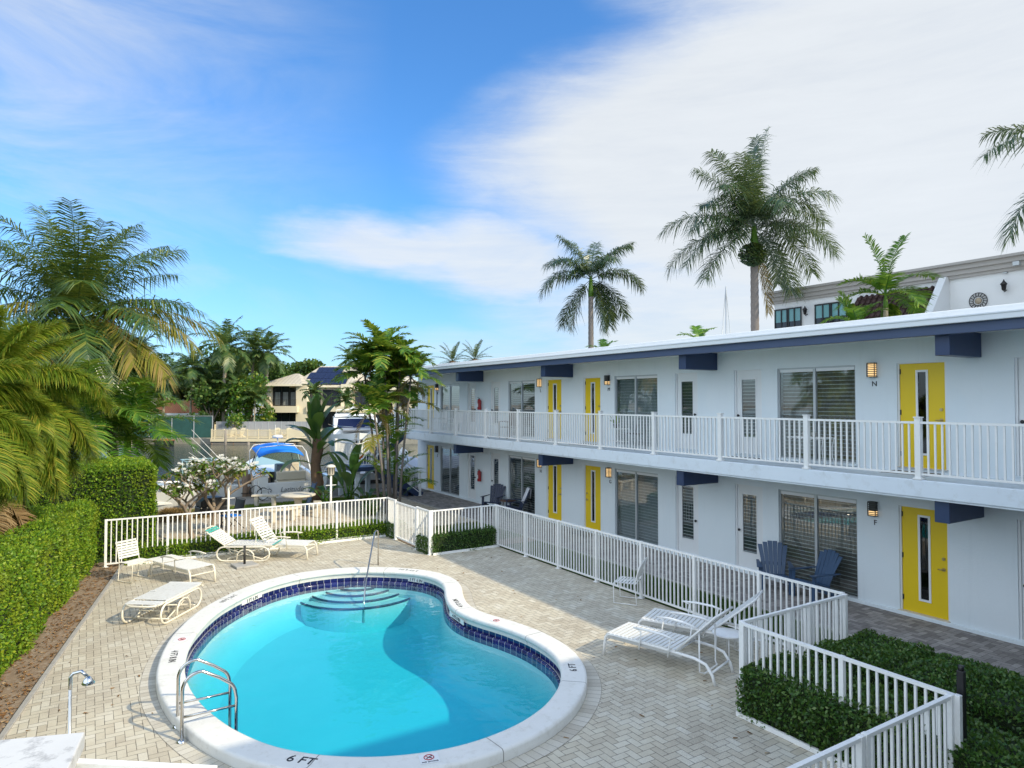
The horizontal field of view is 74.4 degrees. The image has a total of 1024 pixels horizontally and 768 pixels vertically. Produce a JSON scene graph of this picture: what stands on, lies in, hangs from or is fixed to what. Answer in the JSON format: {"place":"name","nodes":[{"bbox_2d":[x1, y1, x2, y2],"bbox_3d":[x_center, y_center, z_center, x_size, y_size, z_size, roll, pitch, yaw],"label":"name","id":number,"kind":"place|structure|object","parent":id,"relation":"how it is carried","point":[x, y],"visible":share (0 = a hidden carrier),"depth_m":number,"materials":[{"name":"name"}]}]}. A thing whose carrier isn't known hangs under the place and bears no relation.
{"place":"outdoors","nodes":[
{"label":"outdoors","id":0,"kind":"place"},
{"bbox_2d":[12,414,417,499],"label":"canal water","id":1,"kind":"structure","parent":0,"point":[230,451],"depth_m":68.81,"materials":[{"name":"grey liquid"}]},
{"bbox_2d":[155,430,269,509],"bbox_3d":[-13.969,4.214,29.389,6.650,4.455,2.200,1,-2,-36],"label":"fishing skiff","id":2,"kind":"object","parent":1,"relation":"on","point":[162,500],"visible":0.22,"depth_m":29.04,"materials":[{"name":"beige plastic"}]},
{"bbox_2d":[210,429,309,443],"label":"waterfront deck","id":3,"kind":"structure","parent":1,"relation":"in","point":[251,437],"depth_m":83.45,"materials":[{"name":"concrete"}]},
{"bbox_2d":[243,425,310,497],"bbox_3d":[-11.751,4.227,32.809,2.600,4.600,7.634,1,-2,-29],"label":"motorboat","id":4,"kind":"object","parent":1,"relation":"on","point":[293,477],"visible":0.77,"depth_m":30.37,"materials":[{"name":"beige plastic"}]},
{"bbox_2d":[328,403,381,461],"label":"cabin cruiser","id":5,"kind":"object","parent":1,"relation":"on","point":[346,424],"visible":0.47,"depth_m":49.61,"materials":[{"name":"grey plastic"}]},
{"bbox_2d":[322,456,417,496],"bbox_3d":[-5.739,5.090,34.285,7.800,3.150,2.630,1,-2,-28],"label":"sport boat","id":6,"kind":"object","parent":1,"relation":"on","point":[413,462],"visible":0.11,"depth_m":32.40,"materials":[{"name":"plastic"}]},
{"bbox_2d":[97,415,385,437],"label":"bank","id":7,"kind":"structure","parent":0,"point":[229,419],"depth_m":167.15,"materials":[{"name":"green plant"}]},
{"bbox_2d":[132,416,212,437],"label":"green screen fence","id":8,"kind":"object","parent":7,"relation":"on","point":[199,428],"visible":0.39,"depth_m":85.87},
{"bbox_2d":[151,398,225,429],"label":"tiled house","id":9,"kind":"structure","parent":7,"relation":"on","point":[175,409],"depth_m":96.02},
{"bbox_2d":[168,351,212,415],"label":"tall palm","id":10,"kind":"object","parent":7,"relation":"on","point":[193,368],"visible":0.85,"depth_m":91.63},
{"bbox_2d":[184,381,232,429],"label":"broadleaf tree","id":11,"kind":"object","parent":7,"relation":"on","point":[209,402],"visible":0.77,"depth_m":91.20,"materials":[{"name":"green plant"}]},
{"bbox_2d":[184,364,234,403],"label":"tall palm","id":12,"kind":"object","parent":7,"relation":"on","point":[210,378],"visible":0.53,"depth_m":93.50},
{"bbox_2d":[188,317,261,421],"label":"tall palm","id":13,"kind":"object","parent":7,"relation":"on","point":[219,355],"visible":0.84,"depth_m":92.42,"materials":[{"name":"plant"}]},
{"bbox_2d":[76,438,417,443],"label":"seawall","id":14,"kind":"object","parent":7,"relation":"attached to","point":[207,441],"depth_m":84.35,"materials":[{"name":"concrete"}]},
{"bbox_2d":[223,371,276,421],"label":"broadleaf tree","id":15,"kind":"object","parent":7,"relation":"on","point":[265,415],"visible":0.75,"depth_m":90.72,"materials":[{"name":"green plant"}]},
{"bbox_2d":[240,382,273,421],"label":"tall palm","id":16,"kind":"object","parent":7,"relation":"on","point":[256,392],"visible":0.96,"depth_m":89.55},
{"bbox_2d":[226,324,290,421],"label":"tall palm","id":17,"kind":"object","parent":7,"relation":"on","point":[241,362],"visible":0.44,"depth_m":98.43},
{"bbox_2d":[216,421,309,435],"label":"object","id":18,"kind":"structure","parent":7,"relation":"on","point":[255,425],"depth_m":87.89,"materials":[{"name":"glass"}]},
{"bbox_2d":[240,331,295,394],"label":"tall palm","id":19,"kind":"object","parent":7,"relation":"on","point":[268,357],"visible":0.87,"depth_m":96.36,"materials":[{"name":"plant"}]},
{"bbox_2d":[261,366,417,430],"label":"waterfront house","id":20,"kind":"structure","parent":7,"relation":"on","point":[285,395],"depth_m":98.03,"materials":[{"name":"paint"}]},
{"bbox_2d":[155,498,472,540],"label":"patio paving","id":21,"kind":"structure","parent":0,"point":[408,502],"depth_m":23.97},
{"bbox_2d":[155,467,221,538],"bbox_3d":[-9.682,3.602,19.944,2.335,2.337,2.190,-1,-2,32],"label":"plumeria tree","id":22,"kind":"object","parent":21,"relation":"on","point":[175,494],"visible":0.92,"depth_m":19.82,"materials":[{"name":"green plant"}]},
{"bbox_2d":[195,495,226,531],"bbox_3d":[-9.784,4.215,21.992,0.900,1.080,0.560,1,-2,-42],"label":"kettle grill","id":23,"kind":"object","parent":21,"relation":"on","point":[201,505],"visible":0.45,"depth_m":21.80,"materials":[{"name":"black metal"}]},
{"bbox_2d":[165,454,272,532],"bbox_3d":[-9.283,3.447,21.184,2.630,2.677,2.757,-1,-2,38],"label":"plumeria tree","id":24,"kind":"object","parent":21,"relation":"on","point":[235,469],"visible":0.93,"depth_m":20.92,"materials":[{"name":"green plant"}]},
{"bbox_2d":[327,444,374,502],"bbox_3d":[-6.413,3.527,26.697,1.653,2.327,2.083,-1,-2,37],"label":"bird of paradise plant","id":25,"kind":"object","parent":21,"relation":"on","point":[355,463],"visible":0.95,"depth_m":26.48,"materials":[{"name":"green plant"}]},
{"bbox_2d":[329,318,444,513],"bbox_3d":[-4.678,1.272,25.702,4.421,7.265,4.292,1,-2,-32],"label":"areca clump","id":26,"kind":"object","parent":21,"relation":"on","point":[399,364],"visible":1,"depth_m":25.35,"materials":[{"name":"plant"}]},
{"bbox_2d":[140,567,601,767],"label":"swimming pool","id":27,"kind":"structure","parent":0,"point":[418,668],"depth_m":11.99,"materials":[{"name":"liquid"}]},
{"bbox_2d":[172,658,237,743],"bbox_3d":[-3.927,4.475,8.665,0.745,1.790,0.580,1,-2,-32],"label":"pool ladder","id":28,"kind":"object","parent":27,"relation":"attached to","point":[180,702],"visible":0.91,"depth_m":8.64,"materials":[{"name":"silver metal"}]},
{"bbox_2d":[4,536,842,767],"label":"pool deck","id":29,"kind":"structure","parent":0,"point":[681,722],"depth_m":10.72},
{"bbox_2d":[0,732,84,767],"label":"parapet wall","id":30,"kind":"structure","parent":29,"relation":"on","point":[59,751],"depth_m":3.67,"materials":[{"name":"paint"}]},
{"bbox_2d":[0,564,123,739],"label":"deck edging kerb","id":31,"kind":"structure","parent":29,"relation":"on","point":[18,713],"depth_m":10.61,"materials":[{"name":"concrete"}]},
{"bbox_2d":[68,670,94,733],"bbox_3d":[-3.293,3.259,5.139,0.185,2.143,0.088,0,-1,-6],"label":"outdoor shower","id":32,"kind":"object","parent":29,"relation":"on","point":[88,680],"visible":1,"depth_m":5.14,"materials":[{"name":"silver metal"}]},
{"bbox_2d":[115,538,152,582],"bbox_3d":[-8.883,4.143,15.857,0.614,0.896,0.522,-1,-2,25],"label":"strap chair","id":33,"kind":"object","parent":29,"relation":"on","point":[137,561],"visible":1,"depth_m":15.89,"materials":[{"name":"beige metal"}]},
{"bbox_2d":[75,758,216,767],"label":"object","id":34,"kind":"object","parent":29,"relation":"on","point":[91,763],"visible":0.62,"depth_m":3.67,"materials":[{"name":"white metal"}]},
{"bbox_2d":[121,581,203,623],"bbox_3d":[-6.849,4.319,13.285,0.802,0.435,1.571,0,-1,5],"label":"loop lounger","id":35,"kind":"object","parent":29,"relation":"on","point":[169,592],"visible":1,"depth_m":13.12,"materials":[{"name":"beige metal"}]},
{"bbox_2d":[147,550,215,581],"bbox_3d":[-7.840,4.299,15.968,1.905,0.622,0.730,-1,-2,34],"label":"sun lounger","id":36,"kind":"object","parent":29,"relation":"on","point":[182,564],"visible":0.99,"depth_m":15.83,"materials":[{"name":"white plastic"}]},
{"bbox_2d":[205,526,282,561],"bbox_3d":[-7.178,4.234,18.033,1.894,0.844,0.802,0,-1,0],"label":"loop lounger","id":37,"kind":"object","parent":29,"relation":"on","point":[251,544],"visible":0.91,"depth_m":17.78,"materials":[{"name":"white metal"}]},
{"bbox_2d":[104,497,387,567],"bbox_3d":[-7.084,4.079,19.069,7.650,1.205,0.120,1,-2,-32],"label":"pool fence","id":38,"kind":"object","parent":29,"relation":"on","point":[210,512],"visible":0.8,"depth_m":18.78,"materials":[{"name":"white metal"}]},
{"bbox_2d":[246,516,317,559],"bbox_3d":[-6.247,4.153,18.287,1.837,1.030,0.730,0,-1,9],"label":"sun lounger","id":39,"kind":"object","parent":29,"relation":"on","point":[288,543],"visible":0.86,"depth_m":18.20,"materials":[{"name":"white plastic"}]},
{"bbox_2d":[415,506,430,554],"bbox_3d":[-2.473,4.072,18.804,0.120,1.205,0.970,1,-2,-32],"label":"pool fence","id":40,"kind":"object","parent":29,"relation":"on","point":[419,525],"visible":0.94,"depth_m":18.72,"materials":[{"name":"white metal"}]},
{"bbox_2d":[396,501,415,545],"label":"pool gate","id":41,"kind":"structure","parent":40,"relation":"attached to","point":[402,522],"depth_m":19.86,"materials":[{"name":"white metal"}]},
{"bbox_2d":[431,504,496,554],"bbox_3d":[-1.333,4.078,19.018,2.160,1.205,0.120,1,-2,-32],"label":"pool fence","id":42,"kind":"object","parent":29,"relation":"on","point":[481,515],"visible":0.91,"depth_m":19.03,"materials":[{"name":"white metal"}]},
{"bbox_2d":[613,557,646,605],"bbox_3d":[2.474,4.099,14.124,0.614,0.896,0.522,-1,-2,24],"label":"strap chair","id":43,"kind":"object","parent":29,"relation":"on","point":[619,580],"visible":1,"depth_m":14.04,"materials":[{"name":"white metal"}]},
{"bbox_2d":[602,606,733,686],"bbox_3d":[2.466,3.969,10.820,1.967,1.022,0.790,-1,-2,40],"label":"sun lounger","id":44,"kind":"object","parent":29,"relation":"on","point":[620,633],"visible":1,"depth_m":10.69,"materials":[{"name":"white plastic"}]},
{"bbox_2d":[496,504,844,650],"bbox_3d":[2.372,3.977,15.034,0.120,1.205,10.670,1,-2,-32],"label":"pool fence","id":45,"kind":"object","parent":29,"relation":"on","point":[499,531],"visible":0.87,"depth_m":14.23,"materials":[{"name":"white metal"}]},
{"bbox_2d":[637,590,763,651],"bbox_3d":[3.225,4.000,11.666,2.031,1.004,0.790,-1,-2,31],"label":"sun lounger","id":46,"kind":"object","parent":29,"relation":"on","point":[674,625],"visible":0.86,"depth_m":11.58,"materials":[{"name":"white plastic"}]},
{"bbox_2d":[712,628,738,666],"bbox_3d":[3.478,4.240,10.874,0.490,0.473,0.490,1,-2,-32],"label":"side table","id":47,"kind":"object","parent":29,"relation":"on","point":[727,634],"visible":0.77,"depth_m":10.84,"materials":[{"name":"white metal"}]},
{"bbox_2d":[736,593,847,708],"bbox_3d":[4.151,3.846,9.830,2.520,1.205,0.120,1,-2,-32],"label":"pool fence","id":48,"kind":"object","parent":29,"relation":"on","point":[789,620],"visible":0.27,"depth_m":9.94,"materials":[{"name":"white metal"}]},
{"bbox_2d":[736,711,851,767],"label":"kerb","id":49,"kind":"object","parent":29,"relation":"on","point":[791,739],"visible":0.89,"depth_m":8.38,"materials":[{"name":"white concrete"}]},
{"bbox_2d":[740,621,962,750],"bbox_3d":[3.837,3.800,7.998,0.120,1.205,2.790,1,-2,-32],"label":"pool fence","id":50,"kind":"object","parent":29,"relation":"on","point":[958,706],"visible":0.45,"depth_m":7.91,"materials":[{"name":"white metal"}]},
{"bbox_2d":[956,664,966,746],"bbox_3d":[4.616,3.331,6.946,0.110,0.850,0.070,1,-2,-32],"label":"latch post","id":51,"kind":"object","parent":50,"relation":"attached to","point":[961,679],"visible":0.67,"depth_m":6.93,"materials":[{"name":"black plastic"}]},
{"bbox_2d":[786,693,954,767],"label":"pool fence","id":52,"kind":"object","parent":29,"relation":"on","point":[862,745],"visible":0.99,"depth_m":6.42,"materials":[{"name":"white metal"}]},
{"bbox_2d":[95,495,839,647],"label":"lawn ground","id":53,"kind":"structure","parent":0,"point":[101,559],"depth_m":16.18,"materials":[{"name":"green plant"}]},
{"bbox_2d":[0,357,61,513],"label":"foxtail palm","id":54,"kind":"object","parent":53,"relation":"on","point":[16,480],"visible":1,"depth_m":12.21,"materials":[{"name":"plant"}]},
{"bbox_2d":[0,560,120,732],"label":"mulch bed","id":55,"kind":"object","parent":53,"relation":"on","point":[12,677],"visible":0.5,"depth_m":11.66,"materials":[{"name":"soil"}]},
{"bbox_2d":[0,499,100,677],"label":"hedge","id":56,"kind":"object","parent":55,"relation":"on","point":[47,562],"visible":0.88,"depth_m":12.76,"materials":[{"name":"green plant"}]},
{"bbox_2d":[0,304,121,502],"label":"foxtail palm","id":57,"kind":"object","parent":53,"relation":"on","point":[65,430],"visible":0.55,"depth_m":14.54,"materials":[{"name":"plant"}]},
{"bbox_2d":[0,495,38,533],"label":"dead frond","id":58,"kind":"object","parent":57,"relation":"hanging from","point":[12,516],"visible":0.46,"depth_m":13.81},
{"bbox_2d":[13,455,157,556],"bbox_3d":[-12.039,3.421,19.224,3.373,2.566,2.956,1,-2,-32],"label":"hedge","id":59,"kind":"object","parent":53,"relation":"on","point":[116,487],"visible":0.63,"depth_m":18.51,"materials":[{"name":"green plant"}]},
{"bbox_2d":[0,197,225,457],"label":"coconut palm","id":60,"kind":"object","parent":53,"relation":"on","point":[69,296],"visible":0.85,"depth_m":22.98,"materials":[{"name":"plant"}]},
{"bbox_2d":[61,352,170,460],"bbox_3d":[-13.583,1.877,21.652,4.995,5.942,4.961,1,-2,-32],"label":"adonidia palm","id":61,"kind":"object","parent":53,"relation":"on","point":[97,416],"visible":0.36,"depth_m":21.34,"materials":[{"name":"plant"}]},
{"bbox_2d":[73,332,195,452],"bbox_3d":[-14.963,1.948,25.773,5.462,8.008,5.331,1,-2,-32],"label":"adonidia palm","id":62,"kind":"object","parent":53,"relation":"on","point":[162,422],"visible":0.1,"depth_m":25.97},
{"bbox_2d":[77,375,201,472],"bbox_3d":[-13.015,2.253,22.699,4.567,5.249,4.728,0,-1,8],"label":"adonidia palm","id":63,"kind":"object","parent":53,"relation":"on","point":[127,448],"visible":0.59,"depth_m":22.62,"materials":[{"name":"plant"}]},
{"bbox_2d":[120,518,386,564],"bbox_3d":[-7.047,4.418,19.347,7.250,0.566,0.795,1,-2,-32],"label":"hedge","id":64,"kind":"object","parent":53,"relation":"on","point":[213,545],"visible":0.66,"depth_m":18.95,"materials":[{"name":"green plant"}]},
{"bbox_2d":[280,392,355,502],"bbox_3d":[-7.941,2.645,27.647,3.038,4.626,2.637,1,-2,-32],"label":"bird of paradise plant","id":65,"kind":"object","parent":53,"relation":"on","point":[317,416],"visible":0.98,"depth_m":27.62,"materials":[{"name":"green plant"}]},
{"bbox_2d":[397,522,535,547],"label":"planting bed soil","id":66,"kind":"structure","parent":53,"relation":"on","point":[467,525],"depth_m":20.52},
{"bbox_2d":[422,523,496,552],"bbox_3d":[-1.475,4.350,19.174,2.155,0.687,0.819,1,-2,-32],"label":"hedge","id":67,"kind":"object","parent":66,"relation":"on","point":[450,540],"visible":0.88,"depth_m":18.95,"materials":[{"name":"green plant"}]},
{"bbox_2d":[539,235,644,347],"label":"royal palm","id":68,"kind":"object","parent":53,"relation":"on","point":[583,269],"visible":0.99,"depth_m":42.30,"materials":[{"name":"plant"}]},
{"bbox_2d":[397,496,851,636],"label":"walkway kerb","id":69,"kind":"structure","parent":53,"relation":"on","point":[732,600],"depth_m":16.87,"materials":[{"name":"concrete"}]},
{"bbox_2d":[394,303,1023,645],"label":"apartment building","id":70,"kind":"structure","parent":53,"relation":"on","point":[935,393],"depth_m":15.17,"materials":[{"name":"paint"}]},
{"bbox_2d":[441,384,458,432],"bbox_3d":[-2.712,1.065,30.191,0.265,2.130,1.900,1,-2,-32],"label":"window","id":71,"kind":"structure","parent":70,"relation":"in","point":[451,391],"depth_m":30.31,"materials":[{"name":"glass"}]},
{"bbox_2d":[441,446,458,495],"bbox_3d":[-2.681,3.860,30.140,0.192,2.080,1.860,1,-2,-32],"label":"window","id":72,"kind":"structure","parent":70,"relation":"in","point":[451,460],"depth_m":30.24,"materials":[{"name":"glass"}]},
{"bbox_2d":[467,453,475,500],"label":"white door","id":73,"kind":"structure","parent":70,"relation":"in","point":[471,456],"depth_m":28.51,"materials":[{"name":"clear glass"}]},
{"bbox_2d":[491,382,499,433],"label":"window","id":74,"kind":"structure","parent":70,"relation":"in","point":[495,386],"depth_m":26.95,"materials":[{"name":"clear glass"}]},
{"bbox_2d":[509,380,534,438],"bbox_3d":[0.416,0.940,25.207,0.265,2.130,1.850,1,-2,-32],"label":"window","id":75,"kind":"structure","parent":70,"relation":"in","point":[523,391],"depth_m":25.21,"materials":[{"name":"glass"}]},
{"bbox_2d":[509,455,534,513],"bbox_3d":[0.447,3.735,25.157,0.192,2.080,1.810,1,-2,-32],"label":"window","id":76,"kind":"structure","parent":70,"relation":"in","point":[523,476],"depth_m":25.15,"materials":[{"name":"glass"}]},
{"bbox_2d":[547,379,560,439],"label":"yellow door","id":77,"kind":"structure","parent":70,"relation":"in","point":[554,385],"depth_m":23.49,"materials":[{"name":"paint"}]},
{"bbox_2d":[547,465,561,520],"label":"yellow door","id":78,"kind":"structure","parent":70,"relation":"in","point":[554,486],"depth_m":23.40,"materials":[{"name":"paint"}]},
{"bbox_2d":[584,377,599,441],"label":"yellow door","id":79,"kind":"structure","parent":70,"relation":"in","point":[591,385],"depth_m":21.72,"materials":[{"name":"paint"}]},
{"bbox_2d":[584,465,600,530],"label":"yellow door","id":80,"kind":"structure","parent":70,"relation":"in","point":[592,474],"depth_m":21.61,"materials":[{"name":"paint"}]},
{"bbox_2d":[613,374,657,448],"bbox_3d":[3.708,0.808,19.961,0.265,2.130,1.880,1,-2,-32],"label":"window","id":81,"kind":"structure","parent":70,"relation":"in","point":[638,393],"depth_m":19.98,"materials":[{"name":"glass"}]},
{"bbox_2d":[616,469,657,544],"bbox_3d":[3.739,3.602,19.911,0.192,2.080,1.840,1,-2,-32],"label":"window","id":82,"kind":"structure","parent":70,"relation":"in","point":[638,492],"depth_m":19.90,"materials":[{"name":"glass"}]},
{"bbox_2d":[676,372,697,450],"bbox_3d":[4.736,0.734,18.240,0.165,2.070,0.810,1,-2,-32],"label":"white door","id":83,"kind":"structure","parent":70,"relation":"in","point":[686,383],"depth_m":18.34,"materials":[{"name":"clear glass"}]},
{"bbox_2d":[676,478,698,555],"bbox_3d":[4.736,3.554,18.169,0.165,2.070,0.810,1,-2,-32],"label":"white door","id":84,"kind":"structure","parent":70,"relation":"in","point":[686,496],"depth_m":18.26,"materials":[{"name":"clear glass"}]},
{"bbox_2d":[735,369,761,455],"bbox_3d":[5.804,0.692,16.538,0.165,2.070,0.810,1,-2,-32],"label":"white door","id":85,"kind":"structure","parent":70,"relation":"in","point":[748,391],"depth_m":16.62,"materials":[{"name":"clear glass"}]},
{"bbox_2d":[736,484,762,570],"bbox_3d":[5.804,3.511,16.467,0.165,2.070,0.810,1,-2,-32],"label":"white door","id":86,"kind":"structure","parent":70,"relation":"in","point":[749,499],"depth_m":16.56,"materials":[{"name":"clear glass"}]},
{"bbox_2d":[776,365,856,465],"bbox_3d":[6.796,0.684,15.041,0.265,2.130,1.940,1,-2,-32],"label":"sliding glass door","id":87,"kind":"structure","parent":70,"relation":"in","point":[825,392],"depth_m":15.02,"materials":[{"name":"glass"}]},
{"bbox_2d":[779,489,857,598],"bbox_3d":[6.827,3.479,14.991,0.192,2.080,1.900,1,-2,-32],"label":"sliding glass door","id":88,"kind":"structure","parent":70,"relation":"in","point":[813,523],"depth_m":14.97,"materials":[{"name":"glass"}]},
{"bbox_2d":[897,361,947,470],"bbox_3d":[7.947,0.610,13.091,0.150,2.060,0.950,1,-2,-32],"label":"yellow door","id":89,"kind":"structure","parent":70,"relation":"in","point":[921,385],"depth_m":13.09,"materials":[{"name":"paint"}]},
{"bbox_2d":[898,505,950,622],"bbox_3d":[7.947,3.429,13.020,0.150,2.060,0.950,1,-2,-32],"label":"yellow door","id":90,"kind":"structure","parent":70,"relation":"in","point":[924,550],"depth_m":13.05,"materials":[{"name":"paint"}]},
{"bbox_2d":[1015,357,1023,476],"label":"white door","id":91,"kind":"structure","parent":70,"relation":"in","point":[1019,361],"depth_m":11.74,"materials":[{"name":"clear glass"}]},
{"bbox_2d":[1018,520,1023,641],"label":"white door","id":92,"kind":"structure","parent":70,"relation":"in","point":[1020,523],"depth_m":11.68,"materials":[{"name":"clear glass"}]},
{"bbox_2d":[654,126,844,330],"bbox_3d":[11.084,-3.247,30.193,8.014,16.611,7.046,1,-2,-32],"label":"royal palm","id":93,"kind":"object","parent":53,"relation":"on","point":[752,207],"visible":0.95,"depth_m":29.93,"materials":[{"name":"plant"}]},
{"bbox_2d":[819,291,890,323],"bbox_3d":[11.845,0.812,23.253,2.560,8.148,2.133,1,-2,-32],"label":"adonidia palm","id":94,"kind":"object","parent":53,"relation":"on","point":[853,312],"visible":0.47,"depth_m":23.09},
{"bbox_2d":[832,232,942,317],"bbox_3d":[13.254,-0.218,23.626,3.412,10.225,2.974,1,-2,-32],"label":"adonidia palm","id":95,"kind":"object","parent":53,"relation":"on","point":[883,281],"visible":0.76,"depth_m":23.63,"materials":[{"name":"plant"}]},
{"bbox_2d":[973,124,1023,254],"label":"royal palm","id":96,"kind":"object","parent":53,"relation":"on","point":[1015,138],"visible":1,"depth_m":21.06,"materials":[{"name":"plant"}]},
{"label":"hedge bed soil","id":97,"kind":"structure","parent":53,"relation":"on","visible":0},
{"bbox_2d":[804,628,938,688],"bbox_3d":[5.215,4.081,9.737,1.704,0.760,1.333,1,-2,-32],"label":"hedge","id":98,"kind":"object","parent":97,"relation":"on","point":[873,648],"visible":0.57,"depth_m":9.61,"materials":[{"name":"green plant"}]},
{"bbox_2d":[735,649,1023,767],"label":"hedge","id":99,"kind":"object","parent":97,"relation":"on","point":[819,719],"visible":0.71,"depth_m":7.99,"materials":[{"name":"green plant"}]},
{"bbox_2d":[888,652,1023,738],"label":"hedge","id":100,"kind":"object","parent":97,"relation":"on","point":[994,696],"visible":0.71,"depth_m":8.43,"materials":[{"name":"green plant"}]},
{"bbox_2d":[0,0,1023,405],"label":"sky","id":101,"kind":"structure","parent":0,"point":[319,168],"materials":[{"name":"blue"}]},
{"bbox_2d":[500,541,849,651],"bbox_3d":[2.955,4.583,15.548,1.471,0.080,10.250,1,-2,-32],"label":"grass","id":102,"kind":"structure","parent":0,"point":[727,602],"depth_m":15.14,"materials":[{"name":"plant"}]},
{"bbox_2d":[373,486,1023,675],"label":"walkway paving","id":103,"kind":"structure","parent":0,"point":[939,638],"depth_m":13.52,"materials":[{"name":"concrete"}]},
{"bbox_2d":[334,410,422,499],"bbox_3d":[-5.982,3.138,30.262,3.256,3.903,2.655,1,-2,-32],"label":"outdoor staircase","id":104,"kind":"structure","parent":103,"relation":"on","point":[342,446],"depth_m":29.77,"materials":[{"name":"blue paint"}]},
{"bbox_2d":[756,541,793,594],"bbox_3d":[5.850,4.086,15.057,0.789,1.012,0.907,0,-2,16],"label":"adirondack chair","id":105,"kind":"object","parent":103,"relation":"on","point":[772,558],"visible":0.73,"depth_m":15.26,"materials":[{"name":"blue plastic"}]},
{"bbox_2d":[788,549,842,601],"bbox_3d":[6.492,4.068,14.360,0.907,1.012,0.789,0,-2,-17],"label":"adirondack chair","id":106,"kind":"object","parent":103,"relation":"on","point":[827,565],"visible":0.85,"depth_m":14.39,"materials":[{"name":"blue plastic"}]},
{"bbox_2d":[764,251,1023,328],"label":"neighbour building","id":107,"kind":"structure","parent":0,"point":[987,281],"depth_m":25.93,"materials":[{"name":"paint"}]},
{"bbox_2d":[774,307,801,328],"bbox_3d":[13.044,-2.808,31.905,0.065,1.540,1.450,1,-2,-32],"label":"window","id":108,"kind":"structure","parent":107,"relation":"in","point":[788,317],"depth_m":31.88,"materials":[{"name":"teal glass"}]},
{"bbox_2d":[814,301,846,323],"bbox_3d":[14.200,-2.854,30.063,0.065,1.540,1.560,1,-2,-32],"label":"window","id":109,"kind":"structure","parent":107,"relation":"in","point":[823,311],"depth_m":30.17,"materials":[{"name":"teal glass"}]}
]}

